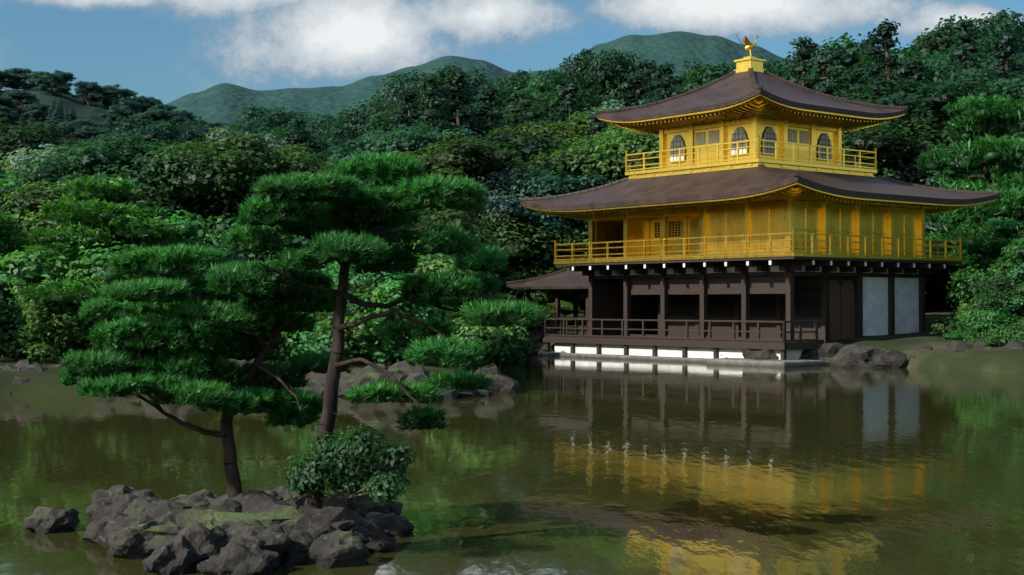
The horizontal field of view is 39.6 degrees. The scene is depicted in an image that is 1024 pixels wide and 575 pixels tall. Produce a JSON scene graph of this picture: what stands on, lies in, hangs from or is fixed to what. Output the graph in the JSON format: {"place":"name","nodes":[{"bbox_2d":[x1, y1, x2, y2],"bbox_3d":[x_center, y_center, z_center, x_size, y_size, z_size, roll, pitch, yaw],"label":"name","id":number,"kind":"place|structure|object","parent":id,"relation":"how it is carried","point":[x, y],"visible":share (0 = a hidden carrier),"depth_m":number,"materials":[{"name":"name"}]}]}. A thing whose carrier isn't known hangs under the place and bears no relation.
{"place":"outdoors","nodes":[
{"label":"outdoors","id":0,"kind":"place"},
{"bbox_2d":[0,350,1023,574],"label":"pond water","id":1,"kind":"structure","parent":0,"point":[554,465],"depth_m":20.01,"materials":[{"name":"green liquid"}]},
{"bbox_2d":[23,485,413,574],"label":"rocks","id":2,"kind":"object","parent":1,"relation":"in","point":[251,547],"visible":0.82,"depth_m":12.90,"materials":[{"name":"grey stone"}]},
{"bbox_2d":[94,489,376,563],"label":"islet ground","id":3,"kind":"structure","parent":2,"relation":"on","point":[257,504],"depth_m":13.40,"materials":[{"name":"green plant"},{"name":"soil"}]},
{"bbox_2d":[55,149,548,508],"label":"islet pines","id":4,"kind":"object","parent":3,"relation":"on","point":[348,217],"visible":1,"depth_m":13.36,"materials":[{"name":"green plant"}]},
{"bbox_2d":[278,423,416,507],"bbox_3d":[-1.492,1.609,13.016,1.276,0.781,1.021,0,-1,0],"label":"shrub","id":5,"kind":"object","parent":3,"relation":"on","point":[354,469],"visible":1,"depth_m":12.86,"materials":[{"name":"green plant"}]},
{"bbox_2d":[0,31,1023,394],"bbox_3d":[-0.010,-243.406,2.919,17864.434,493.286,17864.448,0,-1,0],"label":"ground","id":6,"kind":"structure","parent":0,"point":[228,101],"depth_m":2229.05,"materials":[{"name":"green plant"}]},
{"bbox_2d":[0,214,37,270],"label":"garden tree","id":7,"kind":"object","parent":6,"relation":"on","point":[22,241],"visible":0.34,"depth_m":42.69,"materials":[{"name":"green plant"}]},
{"bbox_2d":[0,180,37,217],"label":"tree","id":8,"kind":"object","parent":6,"relation":"on","point":[10,187],"visible":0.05,"depth_m":47.02,"materials":[{"name":"green plant"}]},
{"bbox_2d":[0,68,39,89],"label":"hill tree","id":9,"kind":"object","parent":6,"relation":"on","point":[21,76],"visible":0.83,"depth_m":802.89,"materials":[{"name":"green plant"}]},
{"bbox_2d":[5,89,39,114],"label":"hill tree","id":10,"kind":"object","parent":6,"relation":"on","point":[24,97],"visible":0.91,"depth_m":718.34,"materials":[{"name":"green plant"}]},
{"bbox_2d":[0,291,47,345],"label":"shrub","id":11,"kind":"object","parent":6,"relation":"on","point":[2,329],"visible":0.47,"depth_m":39.56,"materials":[{"name":"green plant"}]},
{"bbox_2d":[0,215,48,270],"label":"tree","id":12,"kind":"object","parent":6,"relation":"on","point":[24,223],"visible":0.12,"depth_m":43.76,"materials":[{"name":"green plant"}]},
{"bbox_2d":[0,229,49,328],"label":"tree","id":13,"kind":"object","parent":6,"relation":"on","point":[4,287],"visible":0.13,"depth_m":41.12,"materials":[{"name":"green plant"}]},
{"bbox_2d":[0,163,63,236],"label":"tree","id":14,"kind":"object","parent":6,"relation":"on","point":[4,187],"visible":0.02,"depth_m":48.05,"materials":[{"name":"green plant"}]},
{"bbox_2d":[24,102,48,120],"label":"hill tree","id":15,"kind":"object","parent":6,"relation":"on","point":[37,108],"visible":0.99,"depth_m":707.94,"materials":[{"name":"green plant"}]},
{"bbox_2d":[0,144,76,183],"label":"tree","id":16,"kind":"object","parent":6,"relation":"on","point":[13,160],"visible":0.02,"depth_m":52.45,"materials":[{"name":"green plant"}]},
{"bbox_2d":[0,121,80,163],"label":"tree","id":17,"kind":"object","parent":6,"relation":"on","point":[12,138],"visible":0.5,"depth_m":134.76,"materials":[{"name":"green plant"}]},
{"bbox_2d":[0,306,101,355],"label":"shrub","id":18,"kind":"object","parent":6,"relation":"on","point":[10,340],"visible":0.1,"depth_m":39.83,"materials":[{"name":"green plant"}]},
{"bbox_2d":[32,72,70,94],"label":"hill tree","id":19,"kind":"object","parent":6,"relation":"on","point":[54,79],"visible":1,"depth_m":776.82,"materials":[{"name":"green plant"}]},
{"bbox_2d":[55,120,86,140],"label":"hill tree","id":20,"kind":"object","parent":6,"relation":"on","point":[69,126],"visible":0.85,"depth_m":687.07,"materials":[{"name":"green plant"}]},
{"bbox_2d":[0,164,177,236],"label":"tree","id":21,"kind":"object","parent":6,"relation":"on","point":[50,189],"visible":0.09,"depth_m":45.61,"materials":[{"name":"green plant"}]},
{"bbox_2d":[72,80,105,105],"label":"hill tree","id":22,"kind":"object","parent":6,"relation":"on","point":[90,89],"visible":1,"depth_m":777.33,"materials":[{"name":"green plant"}]},
{"bbox_2d":[73,125,110,143],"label":"hill tree","id":23,"kind":"object","parent":6,"relation":"on","point":[91,131],"visible":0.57,"depth_m":675.26,"materials":[{"name":"green plant"}]},
{"bbox_2d":[0,266,191,363],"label":"shrub","id":24,"kind":"object","parent":6,"relation":"on","point":[69,330],"visible":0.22,"depth_m":38.90,"materials":[{"name":"green plant"}]},
{"bbox_2d":[18,174,178,350],"bbox_3d":[-11.789,-0.475,40.916,4.958,5.609,7.145,0,-1,31],"label":"garden tree","id":25,"kind":"object","parent":6,"relation":"on","point":[95,204],"visible":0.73,"depth_m":40.05,"materials":[{"name":"green plant"}]},
{"bbox_2d":[0,184,208,275],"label":"tree","id":26,"kind":"object","parent":6,"relation":"on","point":[171,203],"visible":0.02,"depth_m":45.45,"materials":[{"name":"green plant"}]},
{"bbox_2d":[98,84,125,107],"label":"hill tree","id":27,"kind":"object","parent":6,"relation":"on","point":[108,90],"visible":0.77,"depth_m":788.29,"materials":[{"name":"green plant"}]},
{"bbox_2d":[97,106,130,130],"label":"hill tree","id":28,"kind":"object","parent":6,"relation":"on","point":[116,112],"visible":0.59,"depth_m":731.55,"materials":[{"name":"green plant"}]},
{"bbox_2d":[0,202,259,358],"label":"tree","id":29,"kind":"object","parent":6,"relation":"on","point":[25,272],"visible":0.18,"depth_m":39.55,"materials":[{"name":"green plant"}]},
{"bbox_2d":[10,134,272,243],"bbox_3d":[-12.803,-1.555,49.309,10.126,7.742,8.764,0,-1,-29],"label":"tree","id":30,"kind":"object","parent":6,"relation":"on","point":[117,154],"visible":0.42,"depth_m":47.07,"materials":[{"name":"green plant"}]},
{"bbox_2d":[97,115,218,149],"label":"tree","id":31,"kind":"object","parent":6,"relation":"on","point":[163,130],"visible":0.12,"depth_m":164.31,"materials":[{"name":"green plant"}]},
{"bbox_2d":[145,108,173,123],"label":"hill tree","id":32,"kind":"object","parent":6,"relation":"on","point":[158,115],"visible":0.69,"depth_m":753.72,"materials":[{"name":"green plant"}]},
{"bbox_2d":[195,196,260,250],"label":"tree","id":33,"kind":"object","parent":6,"relation":"on","point":[232,206],"visible":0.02,"depth_m":47.85,"materials":[{"name":"green plant"}]},
{"bbox_2d":[134,131,324,247],"bbox_3d":[-10.249,-1.415,48.642,9.550,7.496,8.266,0,-1,-35],"label":"tree","id":34,"kind":"object","parent":6,"relation":"on","point":[239,166],"visible":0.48,"depth_m":46.54,"materials":[{"name":"green plant"}]},
{"bbox_2d":[201,213,270,261],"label":"tree","id":35,"kind":"object","parent":6,"relation":"on","point":[223,225],"visible":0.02,"depth_m":45.95,"materials":[{"name":"green plant"}]},
{"bbox_2d":[198,116,297,137],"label":"tree","id":36,"kind":"object","parent":6,"relation":"on","point":[261,128],"visible":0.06,"depth_m":216.53,"materials":[{"name":"green plant"}]},
{"bbox_2d":[205,127,293,157],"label":"tree","id":37,"kind":"object","parent":6,"relation":"on","point":[225,132],"visible":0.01,"depth_m":57.17,"materials":[{"name":"green plant"}]},
{"bbox_2d":[229,103,312,127],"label":"tree","id":38,"kind":"object","parent":6,"relation":"on","point":[273,119],"visible":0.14,"depth_m":224.95,"materials":[{"name":"green plant"}]},
{"bbox_2d":[201,203,350,324],"bbox_3d":[-5.871,0.034,44.275,7.606,5.257,7.336,0,-1,-30],"label":"tree","id":39,"kind":"object","parent":6,"relation":"on","point":[295,240],"visible":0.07,"depth_m":43.32,"materials":[{"name":"green plant"}]},
{"bbox_2d":[228,122,325,154],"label":"tree","id":40,"kind":"object","parent":6,"relation":"on","point":[276,131],"visible":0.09,"depth_m":125.90,"materials":[{"name":"green plant"}]},
{"bbox_2d":[279,111,338,132],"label":"tree","id":41,"kind":"object","parent":6,"relation":"on","point":[325,120],"visible":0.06,"depth_m":224.19,"materials":[{"name":"green plant"}]},
{"bbox_2d":[279,124,357,154],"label":"tree","id":42,"kind":"object","parent":6,"relation":"on","point":[294,139],"visible":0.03,"depth_m":122.45,"materials":[{"name":"green plant"}]},
{"bbox_2d":[305,106,354,145],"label":"tree","id":43,"kind":"object","parent":6,"relation":"on","point":[319,129],"visible":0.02,"depth_m":197.65,"materials":[{"name":"green plant"}]},
{"bbox_2d":[274,272,400,362],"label":"tree","id":44,"kind":"object","parent":6,"relation":"on","point":[350,311],"visible":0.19,"depth_m":38.58,"materials":[{"name":"green plant"}]},
{"bbox_2d":[272,143,431,225],"bbox_3d":[-8.390,-1.517,53.620,11.257,7.804,9.896,0,-1,-12],"label":"tree","id":45,"kind":"object","parent":6,"relation":"on","point":[302,149],"visible":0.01,"depth_m":53.09,"materials":[{"name":"green plant"}]},
{"bbox_2d":[282,243,519,365],"bbox_3d":[-3.787,0.626,41.282,7.637,3.917,7.952,0,-1,12],"label":"tree","id":46,"kind":"object","parent":6,"relation":"on","point":[387,355],"visible":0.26,"depth_m":38.33,"materials":[{"name":"green plant"}]},
{"bbox_2d":[325,119,481,168],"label":"tree","id":47,"kind":"object","parent":6,"relation":"on","point":[410,140],"visible":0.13,"depth_m":88.66,"materials":[{"name":"green plant"}]},
{"bbox_2d":[308,207,499,321],"bbox_3d":[-4.348,-0.117,44.402,8.372,5.555,8.680,0,-1,-24],"label":"tree","id":48,"kind":"object","parent":6,"relation":"on","point":[456,217],"visible":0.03,"depth_m":43.44,"materials":[{"name":"green plant"}]},
{"bbox_2d":[319,80,495,161],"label":"tree","id":49,"kind":"object","parent":6,"relation":"on","point":[376,124],"visible":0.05,"depth_m":106.71,"materials":[{"name":"green plant"}]},
{"bbox_2d":[322,63,498,140],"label":"tree","id":50,"kind":"object","parent":6,"relation":"on","point":[388,96],"visible":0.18,"depth_m":163.40,"materials":[{"name":"green plant"}]},
{"bbox_2d":[392,88,433,136],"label":"tree","id":51,"kind":"object","parent":6,"relation":"on","point":[408,98],"visible":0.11,"depth_m":95.89,"materials":[{"name":"green plant"}]},
{"bbox_2d":[301,240,527,367],"bbox_3d":[-2.515,0.607,39.964,6.439,4.180,6.705,0,-1,28],"label":"tree","id":52,"kind":"object","parent":6,"relation":"on","point":[439,262],"visible":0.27,"depth_m":38.18,"materials":[{"name":"green plant"}]},
{"bbox_2d":[411,74,457,132],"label":"tree","id":53,"kind":"object","parent":6,"relation":"on","point":[430,101],"visible":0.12,"depth_m":99.71,"materials":[{"name":"green plant"}]},
{"bbox_2d":[434,69,478,138],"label":"tree","id":54,"kind":"object","parent":6,"relation":"on","point":[456,85],"visible":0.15,"depth_m":103.81,"materials":[{"name":"green plant"}]},
{"bbox_2d":[422,173,537,271],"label":"tree","id":55,"kind":"object","parent":6,"relation":"on","point":[493,218],"visible":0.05,"depth_m":81.28,"materials":[{"name":"green plant"}]},
{"bbox_2d":[376,130,587,273],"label":"tree","id":56,"kind":"object","parent":6,"relation":"on","point":[454,155],"visible":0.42,"depth_m":81.73,"materials":[{"name":"green plant"}]},
{"bbox_2d":[473,82,504,136],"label":"tree","id":57,"kind":"object","parent":6,"relation":"on","point":[489,94],"visible":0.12,"depth_m":107.99,"materials":[{"name":"green plant"}]},
{"bbox_2d":[435,102,564,140],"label":"tree","id":58,"kind":"object","parent":6,"relation":"on","point":[494,110],"visible":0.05,"depth_m":109.84,"materials":[{"name":"green plant"}]},
{"bbox_2d":[461,299,540,370],"bbox_3d":[-1.337,1.504,42.709,3.549,2.523,3.680,0,-1,-19],"label":"shrub","id":59,"kind":"object","parent":6,"relation":"on","point":[519,360],"visible":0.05,"depth_m":42.60,"materials":[{"name":"green plant"}]},
{"bbox_2d":[0,339,1023,399],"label":"shore rocks","id":60,"kind":"object","parent":6,"relation":"on","point":[838,355],"visible":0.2,"depth_m":39.46,"materials":[{"name":"grey stone"}]},
{"bbox_2d":[463,162,584,274],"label":"tree","id":61,"kind":"object","parent":6,"relation":"on","point":[503,204],"visible":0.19,"depth_m":82.36,"materials":[{"name":"green plant"}]},
{"bbox_2d":[501,89,547,133],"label":"tree","id":62,"kind":"object","parent":6,"relation":"on","point":[526,99],"visible":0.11,"depth_m":103.94,"materials":[{"name":"green plant"}]},
{"bbox_2d":[481,130,583,168],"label":"tree","id":63,"kind":"object","parent":6,"relation":"on","point":[528,148],"visible":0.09,"depth_m":91.66,"materials":[{"name":"green plant"}]},
{"bbox_2d":[461,86,609,122],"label":"tree","id":64,"kind":"object","parent":6,"relation":"on","point":[551,102],"visible":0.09,"depth_m":122.17,"materials":[{"name":"green plant"}]},
{"bbox_2d":[492,214,585,310],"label":"tree","id":65,"kind":"object","parent":6,"relation":"on","point":[543,297],"visible":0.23,"depth_m":81.90,"materials":[{"name":"green plant"}]},
{"bbox_2d":[476,164,608,323],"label":"tree","id":66,"kind":"object","parent":6,"relation":"on","point":[542,185],"visible":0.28,"depth_m":81.73,"materials":[{"name":"green plant"}]},
{"bbox_2d":[494,68,614,107],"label":"tree","id":67,"kind":"object","parent":6,"relation":"on","point":[524,80],"visible":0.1,"depth_m":186.69,"materials":[{"name":"green plant"}]},
{"bbox_2d":[483,111,627,160],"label":"tree","id":68,"kind":"object","parent":6,"relation":"on","point":[576,132],"visible":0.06,"depth_m":94.88,"materials":[{"name":"green plant"}]},
{"bbox_2d":[544,300,585,323],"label":"garden tree","id":69,"kind":"object","parent":6,"relation":"on","point":[566,308],"visible":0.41,"depth_m":79.57,"materials":[{"name":"green plant"}]},
{"bbox_2d":[523,76,610,108],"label":"tree","id":70,"kind":"object","parent":6,"relation":"on","point":[541,86],"visible":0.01,"depth_m":151.84,"materials":[{"name":"green plant"}]},
{"bbox_2d":[548,83,586,130],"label":"tree","id":71,"kind":"object","parent":6,"relation":"on","point":[572,98],"visible":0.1,"depth_m":99.86,"materials":[{"name":"green plant"}]},
{"bbox_2d":[527,124,658,192],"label":"tree","id":72,"kind":"object","parent":6,"relation":"on","point":[580,165],"visible":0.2,"depth_m":83.08,"materials":[{"name":"green plant"}]},
{"bbox_2d":[558,130,658,267],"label":"tree","id":73,"kind":"object","parent":6,"relation":"on","point":[590,143],"visible":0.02,"depth_m":84.89,"materials":[{"name":"green plant"}]},
{"bbox_2d":[548,47,673,106],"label":"tree","id":74,"kind":"object","parent":6,"relation":"on","point":[604,75],"visible":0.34,"depth_m":197.57,"materials":[{"name":"green plant"}]},
{"bbox_2d":[615,69,650,129],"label":"tree","id":75,"kind":"object","parent":6,"relation":"on","point":[635,82],"visible":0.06,"depth_m":95.95,"materials":[{"name":"green plant"}]},
{"bbox_2d":[627,59,661,106],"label":"tree","id":76,"kind":"object","parent":6,"relation":"on","point":[650,69],"visible":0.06,"depth_m":165.05,"materials":[{"name":"green plant"}]},
{"bbox_2d":[643,62,686,103],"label":"tree","id":77,"kind":"object","parent":6,"relation":"on","point":[665,92],"visible":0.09,"depth_m":93.84,"materials":[{"name":"green plant"}]},
{"bbox_2d":[652,64,729,100],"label":"tree","id":78,"kind":"object","parent":6,"relation":"on","point":[713,73],"visible":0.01,"depth_m":130.91,"materials":[{"name":"green plant"}]},
{"bbox_2d":[506,34,999,367],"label":"temple pavilion","id":79,"kind":"structure","parent":6,"relation":"on","point":[751,212],"depth_m":60.22,"materials":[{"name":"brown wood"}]},
{"bbox_2d":[767,63,842,94],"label":"tree","id":80,"kind":"object","parent":6,"relation":"on","point":[787,73],"depth_m":125.61,"materials":[{"name":"green plant"}]},
{"bbox_2d":[789,36,833,92],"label":"tree","id":81,"kind":"object","parent":6,"relation":"on","point":[806,50],"visible":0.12,"depth_m":100.00,"materials":[{"name":"green plant"}]},
{"bbox_2d":[800,43,853,98],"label":"tree","id":82,"kind":"object","parent":6,"relation":"on","point":[830,56],"visible":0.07,"depth_m":95.89,"materials":[{"name":"green plant"}]},
{"bbox_2d":[835,66,870,99],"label":"tree","id":83,"kind":"object","parent":6,"relation":"on","point":[852,79],"visible":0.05,"depth_m":91.92,"materials":[{"name":"green plant"}]},
{"bbox_2d":[859,19,911,98],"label":"tree","id":84,"kind":"object","parent":6,"relation":"on","point":[884,35],"visible":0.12,"depth_m":103.81,"materials":[{"name":"green plant"}]},
{"bbox_2d":[820,32,978,94],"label":"tree","id":85,"kind":"object","parent":6,"relation":"on","point":[853,57],"visible":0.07,"depth_m":116.90,"materials":[{"name":"green plant"}]},
{"bbox_2d":[842,133,956,284],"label":"tree","id":86,"kind":"object","parent":6,"relation":"on","point":[894,174],"visible":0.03,"depth_m":80.10,"materials":[{"name":"green plant"}]},
{"bbox_2d":[842,91,965,211],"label":"tree","id":87,"kind":"object","parent":6,"relation":"on","point":[879,140],"visible":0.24,"depth_m":80.43,"materials":[{"name":"green plant"}]},
{"bbox_2d":[895,54,926,88],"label":"tree","id":88,"kind":"object","parent":6,"relation":"on","point":[913,66],"visible":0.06,"depth_m":99.91,"materials":[{"name":"green plant"}]},
{"bbox_2d":[882,136,975,186],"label":"tree","id":89,"kind":"object","parent":6,"relation":"on","point":[909,173],"visible":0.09,"depth_m":80.72,"materials":[{"name":"green plant"}]},
{"bbox_2d":[848,75,1023,306],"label":"tree","id":90,"kind":"object","parent":6,"relation":"on","point":[926,101],"visible":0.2,"depth_m":83.80,"materials":[{"name":"green plant"}]},
{"bbox_2d":[872,45,1001,76],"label":"tree","id":91,"kind":"object","parent":6,"relation":"on","point":[982,58],"visible":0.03,"depth_m":125.14,"materials":[{"name":"green plant"}]},
{"bbox_2d":[897,66,997,92],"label":"tree","id":92,"kind":"object","parent":6,"relation":"on","point":[971,73],"visible":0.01,"depth_m":98.40,"materials":[{"name":"green plant"}]},
{"bbox_2d":[899,28,997,63],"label":"tree","id":93,"kind":"object","parent":6,"relation":"on","point":[942,42],"visible":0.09,"depth_m":139.86,"materials":[{"name":"green plant"}]},
{"bbox_2d":[925,208,991,308],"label":"tree","id":94,"kind":"object","parent":6,"relation":"on","point":[928,225],"visible":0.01,"depth_m":82.15,"materials":[{"name":"green plant"}]},
{"bbox_2d":[896,8,1023,53],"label":"tree","id":95,"kind":"object","parent":6,"relation":"on","point":[999,23],"visible":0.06,"depth_m":154.18,"materials":[{"name":"green plant"}]},
{"bbox_2d":[925,141,995,282],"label":"garden tree","id":96,"kind":"object","parent":6,"relation":"on","point":[947,175],"visible":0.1,"depth_m":76.11,"materials":[{"name":"green plant"}]},
{"bbox_2d":[939,19,997,82],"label":"tree","id":97,"kind":"object","parent":6,"relation":"on","point":[966,34],"visible":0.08,"depth_m":108.02,"materials":[{"name":"green plant"}]},
{"bbox_2d":[913,72,1023,132],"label":"tree","id":98,"kind":"object","parent":6,"relation":"on","point":[1015,81],"visible":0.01,"depth_m":85.44,"materials":[{"name":"green plant"}]},
{"bbox_2d":[914,92,1023,267],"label":"garden tree","id":99,"kind":"object","parent":6,"relation":"on","point":[996,125],"visible":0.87,"depth_m":72.04,"materials":[{"name":"green plant"}]},
{"bbox_2d":[925,212,1023,295],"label":"tree","id":100,"kind":"object","parent":6,"relation":"on","point":[947,275],"visible":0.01,"depth_m":83.14,"materials":[{"name":"green plant"}]},
{"bbox_2d":[930,234,1023,337],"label":"tree","id":101,"kind":"object","parent":6,"relation":"on","point":[969,280],"visible":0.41,"depth_m":56.94,"materials":[{"name":"green plant"}]},
{"bbox_2d":[960,292,1023,346],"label":"shrub","id":102,"kind":"object","parent":6,"relation":"on","point":[992,320],"visible":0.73,"depth_m":52.33,"materials":[{"name":"green plant"}]},
{"bbox_2d":[960,275,1023,324],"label":"shrub","id":103,"kind":"object","parent":6,"relation":"on","point":[986,302],"visible":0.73,"depth_m":52.68,"materials":[{"name":"green plant"}]},
{"bbox_2d":[967,216,1023,275],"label":"garden tree","id":104,"kind":"object","parent":6,"relation":"on","point":[1007,232],"visible":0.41,"depth_m":64.33,"materials":[{"name":"green plant"}]},
{"bbox_2d":[967,309,1023,346],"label":"shrub","id":105,"kind":"object","parent":6,"relation":"on","point":[1015,318],"visible":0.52,"depth_m":52.24,"materials":[{"name":"green plant"}]},
{"bbox_2d":[989,31,1023,82],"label":"tree","id":106,"kind":"object","parent":6,"relation":"on","point":[1002,43],"visible":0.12,"depth_m":103.82,"materials":[{"name":"green plant"}]},
{"bbox_2d":[0,0,1023,103],"label":"sky","id":107,"kind":"structure","parent":0,"point":[167,51],"materials":[{"name":"blue"}]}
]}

